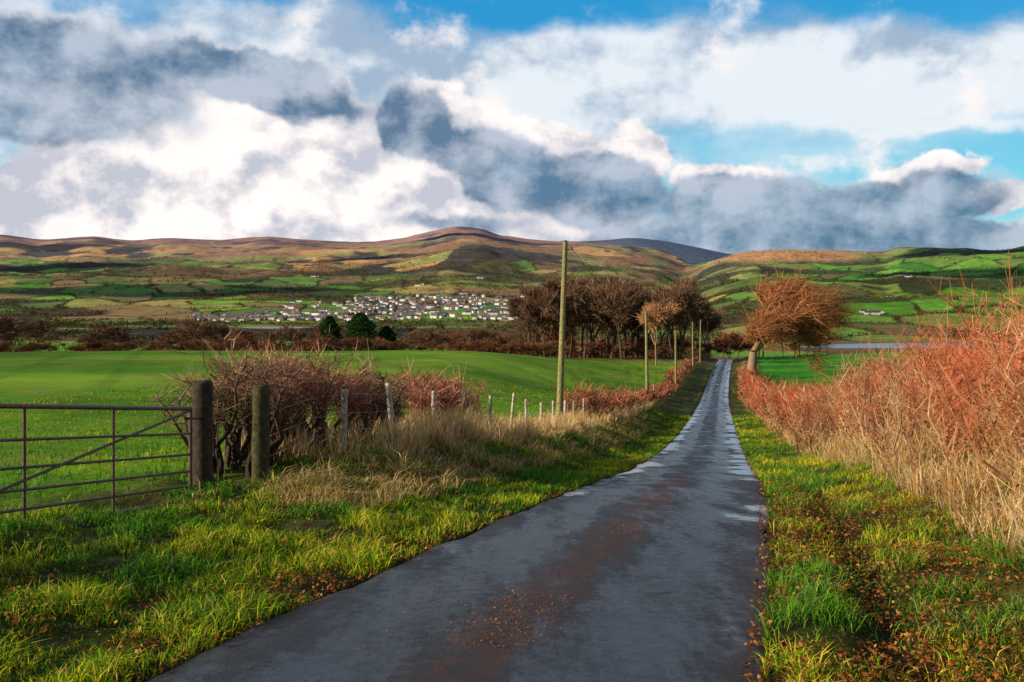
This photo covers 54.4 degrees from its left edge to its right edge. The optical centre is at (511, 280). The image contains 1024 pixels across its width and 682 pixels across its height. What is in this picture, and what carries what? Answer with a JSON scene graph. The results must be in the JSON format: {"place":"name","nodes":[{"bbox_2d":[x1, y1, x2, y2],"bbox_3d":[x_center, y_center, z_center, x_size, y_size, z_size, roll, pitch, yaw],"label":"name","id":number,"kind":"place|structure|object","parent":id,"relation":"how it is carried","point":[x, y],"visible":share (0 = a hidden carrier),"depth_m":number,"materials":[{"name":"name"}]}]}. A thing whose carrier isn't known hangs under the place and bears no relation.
{"place":"outdoors","nodes":[
{"label":"outdoors","id":0,"kind":"place"},
{"bbox_2d":[243,326,305,328],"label":"river","id":1,"kind":"structure","parent":0,"point":[272,327],"depth_m":1568.74,"materials":[{"name":"grey liquid"}]},
{"bbox_2d":[146,359,769,681],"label":"road","id":2,"kind":"structure","parent":0,"point":[683,591],"depth_m":6.64,"materials":[{"name":"grey asphalt"}]},
{"bbox_2d":[0,227,1023,681],"bbox_3d":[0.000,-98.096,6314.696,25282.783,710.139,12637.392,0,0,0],"label":"ground","id":3,"kind":"structure","parent":0,"point":[46,375],"depth_m":152.75,"materials":[{"name":"green plant"}]},
{"bbox_2d":[192,380,213,489],"bbox_3d":[-3.980,2.124,12.801,0.278,1.680,0.280,0,0,-33],"label":"gate post","id":4,"kind":"object","parent":3,"relation":"on","point":[202,406],"visible":0.79,"depth_m":12.69,"materials":[{"name":"brown wood"}]},
{"bbox_2d":[0,403,199,521],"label":"field gate","id":5,"kind":"structure","parent":4,"relation":"attached to","point":[53,466],"depth_m":10.44,"materials":[{"name":"metal"}]},
{"bbox_2d":[251,384,269,482],"bbox_3d":[-3.594,2.337,14.194,0.278,1.700,0.263,0,0,0],"label":"gate post","id":6,"kind":"object","parent":3,"relation":"on","point":[260,446],"visible":0.86,"depth_m":14.10,"materials":[{"name":"brown wood"}]},
{"bbox_2d":[0,306,526,353],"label":"field edge trees","id":7,"kind":"object","parent":3,"relation":"on","point":[12,327],"visible":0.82,"depth_m":200.67,"materials":[{"name":"plant"}]},
{"bbox_2d":[0,336,554,355],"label":"field edge hedge","id":8,"kind":"object","parent":3,"relation":"on","point":[379,341],"visible":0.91,"depth_m":173.12,"materials":[{"name":"plant"}]},
{"bbox_2d":[0,372,587,516],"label":"field grass","id":9,"kind":"structure","parent":3,"relation":"on","point":[183,447],"depth_m":27.37,"materials":[{"name":"green plant"}]},
{"bbox_2d":[148,301,494,482],"bbox_3d":[-2.666,2.331,20.883,3.036,4.141,15.494,0,0,12],"label":"hawthorn hedge","id":10,"kind":"object","parent":3,"relation":"on","point":[291,385],"visible":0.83,"depth_m":16.36,"materials":[{"name":"brown plant"}]},
{"bbox_2d":[317,315,342,350],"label":"evergreen tree","id":11,"kind":"object","parent":3,"relation":"on","point":[328,322],"visible":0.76,"depth_m":187.13,"materials":[{"name":"green plant"}]},
{"bbox_2d":[339,389,347,451],"bbox_3d":[-2.879,2.553,17.002,0.155,1.392,0.129,0,0,0],"label":"fence post","id":12,"kind":"object","parent":3,"relation":"on","point":[343,419],"visible":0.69,"depth_m":16.95,"materials":[{"name":"grey wood"}]},
{"bbox_2d":[0,406,691,681],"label":"verge grass","id":13,"kind":"structure","parent":3,"relation":"on","point":[202,568],"depth_m":8.53,"materials":[{"name":"green plant"}]},
{"bbox_2d":[190,291,525,321],"bbox_3d":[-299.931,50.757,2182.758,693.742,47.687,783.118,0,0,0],"label":"town","id":14,"kind":"object","parent":3,"relation":"on","point":[401,312],"visible":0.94,"depth_m":2068.55},
{"bbox_2d":[341,312,380,350],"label":"evergreen tree","id":15,"kind":"object","parent":3,"relation":"on","point":[358,324],"visible":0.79,"depth_m":182.83,"materials":[{"name":"green plant"}]},
{"bbox_2d":[2,325,760,358],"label":"valley scrub trees","id":16,"kind":"object","parent":3,"relation":"on","point":[732,340],"visible":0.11,"depth_m":252.01,"materials":[{"name":"plant"}]},
{"bbox_2d":[376,326,397,349],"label":"evergreen tree","id":17,"kind":"object","parent":3,"relation":"on","point":[388,333],"visible":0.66,"depth_m":186.07,"materials":[{"name":"green plant"}]},
{"bbox_2d":[385,382,394,434],"bbox_3d":[-2.376,2.716,19.572,0.243,1.438,0.122,0,0,-25],"label":"fence post","id":18,"kind":"object","parent":3,"relation":"on","point":[389,400],"visible":0.62,"depth_m":19.51,"materials":[{"name":"grey wood"}]},
{"bbox_2d":[166,412,658,511],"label":"dry grass","id":19,"kind":"structure","parent":3,"relation":"on","point":[383,487],"depth_m":15.31,"materials":[{"name":"beige plant"}]},
{"bbox_2d":[269,392,582,456],"bbox_3d":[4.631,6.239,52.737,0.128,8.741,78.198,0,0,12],"label":"fence wire","id":20,"kind":"object","parent":3,"relation":"on","point":[389,410],"visible":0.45,"depth_m":18.84,"materials":[{"name":"grey metal"}]},
{"bbox_2d":[431,391,435,419],"bbox_3d":[-1.752,3.154,22.237,0.102,1.384,0.177,0,0,0],"label":"fence post","id":21,"kind":"object","parent":3,"relation":"on","point":[433,403],"visible":0.41,"depth_m":22.24,"materials":[{"name":"grey wood"}]},
{"bbox_2d":[223,399,654,461],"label":"dry grass","id":22,"kind":"structure","parent":3,"relation":"on","point":[410,428],"depth_m":19.60,"materials":[{"name":"beige plant"}]},
{"bbox_2d":[462,390,466,418],"bbox_3d":[-1.183,3.428,24.796,0.126,1.399,0.129,0,0,0],"label":"fence post","id":23,"kind":"object","parent":3,"relation":"on","point":[464,398],"visible":0.47,"depth_m":24.75,"materials":[{"name":"grey wood"}]},
{"bbox_2d":[488,395,491,424],"bbox_3d":[-0.613,3.875,27.384,0.155,1.455,0.101,0,0,36],"label":"fence post","id":24,"kind":"object","parent":3,"relation":"on","point":[490,403],"visible":0.48,"depth_m":27.34,"materials":[{"name":"grey wood"}]},
{"bbox_2d":[0,460,1023,681],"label":"fallen leaves","id":25,"kind":"object","parent":3,"relation":"on","point":[995,672],"visible":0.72,"depth_m":6.70,"materials":[{"name":"brown plant"}]},
{"bbox_2d":[0,247,1023,357],"bbox_3d":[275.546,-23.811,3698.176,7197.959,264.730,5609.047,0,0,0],"label":"distant trees","id":26,"kind":"object","parent":3,"relation":"on","point":[163,322],"visible":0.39,"depth_m":2185.14,"materials":[{"name":"green plant"}]},
{"bbox_2d":[510,393,514,428],"bbox_3d":[-0.011,4.113,29.995,0.221,1.481,0.094,0,0,0],"label":"fence post","id":27,"kind":"object","parent":3,"relation":"on","point":[512,407],"visible":0.75,"depth_m":29.96,"materials":[{"name":"brown wood"}]},
{"bbox_2d":[525,399,526,423],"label":"fence post","id":28,"kind":"object","parent":3,"relation":"on","point":[526,409],"visible":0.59,"depth_m":32.58,"materials":[{"name":"grey wood"}]},
{"bbox_2d":[540,402,542,426],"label":"fence post","id":29,"kind":"object","parent":3,"relation":"on","point":[541,410],"visible":0.58,"depth_m":35.18,"materials":[{"name":"grey wood"}]},
{"bbox_2d":[552,401,553,418],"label":"fence post","id":30,"kind":"object","parent":3,"relation":"on","point":[553,409],"visible":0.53,"depth_m":37.75,"materials":[{"name":"grey wood"}]},
{"bbox_2d":[556,240,571,417],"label":"utility pole","id":31,"kind":"object","parent":3,"relation":"on","point":[560,382],"visible":0.93,"depth_m":43.40,"materials":[{"name":"brown wood"}]},
{"bbox_2d":[573,250,707,334],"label":"overhead cable","id":32,"kind":"object","parent":31,"relation":"hanging from","point":[618,302],"visible":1,"depth_m":59.48,"materials":[{"name":"metal"}]},
{"bbox_2d":[564,400,566,415],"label":"fence post","id":33,"kind":"object","parent":3,"relation":"on","point":[565,405],"visible":0.5,"depth_m":40.37,"materials":[{"name":"grey wood"}]},
{"bbox_2d":[583,399,584,416],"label":"fence post","id":34,"kind":"object","parent":3,"relation":"on","point":[584,407],"visible":0.67,"depth_m":46.01,"materials":[{"name":"grey wood"}]},
{"bbox_2d":[510,338,717,358],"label":"woodland undergrowth","id":35,"kind":"object","parent":3,"relation":"on","point":[664,349],"visible":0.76,"depth_m":200.18,"materials":[{"name":"brown plant"}]},
{"bbox_2d":[502,268,726,358],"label":"woodland trees","id":36,"kind":"object","parent":3,"relation":"on","point":[589,303],"visible":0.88,"depth_m":202.70,"materials":[{"name":"brown plant"}]},
{"bbox_2d":[543,357,697,417],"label":"hawthorn hedge","id":37,"kind":"object","parent":3,"relation":"on","point":[594,400],"visible":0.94,"depth_m":55.78,"materials":[{"name":"brown plant"}]},
{"bbox_2d":[645,310,649,390],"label":"utility pole","id":38,"kind":"object","parent":3,"relation":"on","point":[646,360],"visible":0.91,"depth_m":79.91,"materials":[{"name":"brown wood"}]},
{"bbox_2d":[631,299,681,365],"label":"bare tree","id":39,"kind":"object","parent":3,"relation":"on","point":[655,311],"visible":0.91,"depth_m":176.77,"materials":[{"name":"brown plant"}]},
{"bbox_2d":[675,330,676,384],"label":"utility pole","id":40,"kind":"object","parent":3,"relation":"on","point":[675,359],"visible":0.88,"depth_m":123.89,"materials":[{"name":"brown wood"}]},
{"bbox_2d":[692,322,693,369],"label":"utility pole","id":41,"kind":"object","parent":3,"relation":"on","point":[692,349],"visible":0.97,"depth_m":164.91,"materials":[{"name":"brown wood"}]},
{"bbox_2d":[699,319,701,361],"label":"utility pole","id":42,"kind":"object","parent":3,"relation":"on","point":[700,343],"visible":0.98,"depth_m":187.89,"materials":[{"name":"brown wood"}]},
{"bbox_2d":[749,318,836,356],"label":"roadside trees","id":43,"kind":"object","parent":3,"relation":"on","point":[781,345],"visible":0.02,"depth_m":223.53,"materials":[{"name":"brown plant"}]},
{"bbox_2d":[737,264,863,376],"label":"windswept tree","id":44,"kind":"object","parent":3,"relation":"on","point":[798,313],"visible":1,"depth_m":139.22,"materials":[{"name":"brown plant"}]},
{"bbox_2d":[864,310,884,314],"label":"farmhouse","id":45,"kind":"object","parent":3,"relation":"on","point":[874,311],"visible":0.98,"depth_m":1648.26,"materials":[{"name":"white paint"}]},
{"bbox_2d":[731,248,1023,536],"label":"beech hedge","id":46,"kind":"object","parent":3,"relation":"on","point":[941,414],"visible":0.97,"depth_m":14.76,"materials":[{"name":"brown plant"}]},
{"bbox_2d":[732,414,1023,681],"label":"verge grass","id":47,"kind":"structure","parent":3,"relation":"on","point":[792,472],"depth_m":7.46,"materials":[{"name":"green plant"}]},
{"bbox_2d":[755,408,1023,555],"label":"dry grass","id":48,"kind":"structure","parent":3,"relation":"on","point":[840,449],"depth_m":11.00,"materials":[{"name":"beige plant"}]},
{"bbox_2d":[764,318,1023,560],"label":"hedge leaves","id":49,"kind":"object","parent":3,"relation":"on","point":[992,441],"visible":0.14,"depth_m":10.44,"materials":[{"name":"orange plant"}]},
{"bbox_2d":[0,0,1023,253],"label":"sky","id":50,"kind":"structure","parent":0,"point":[724,126],"materials":[{"name":"white"}]},
{"bbox_2d":[800,343,1008,348],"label":"river","id":51,"kind":"structure","parent":0,"point":[888,345],"depth_m":1131.50,"materials":[{"name":"grey liquid"}]}
]}

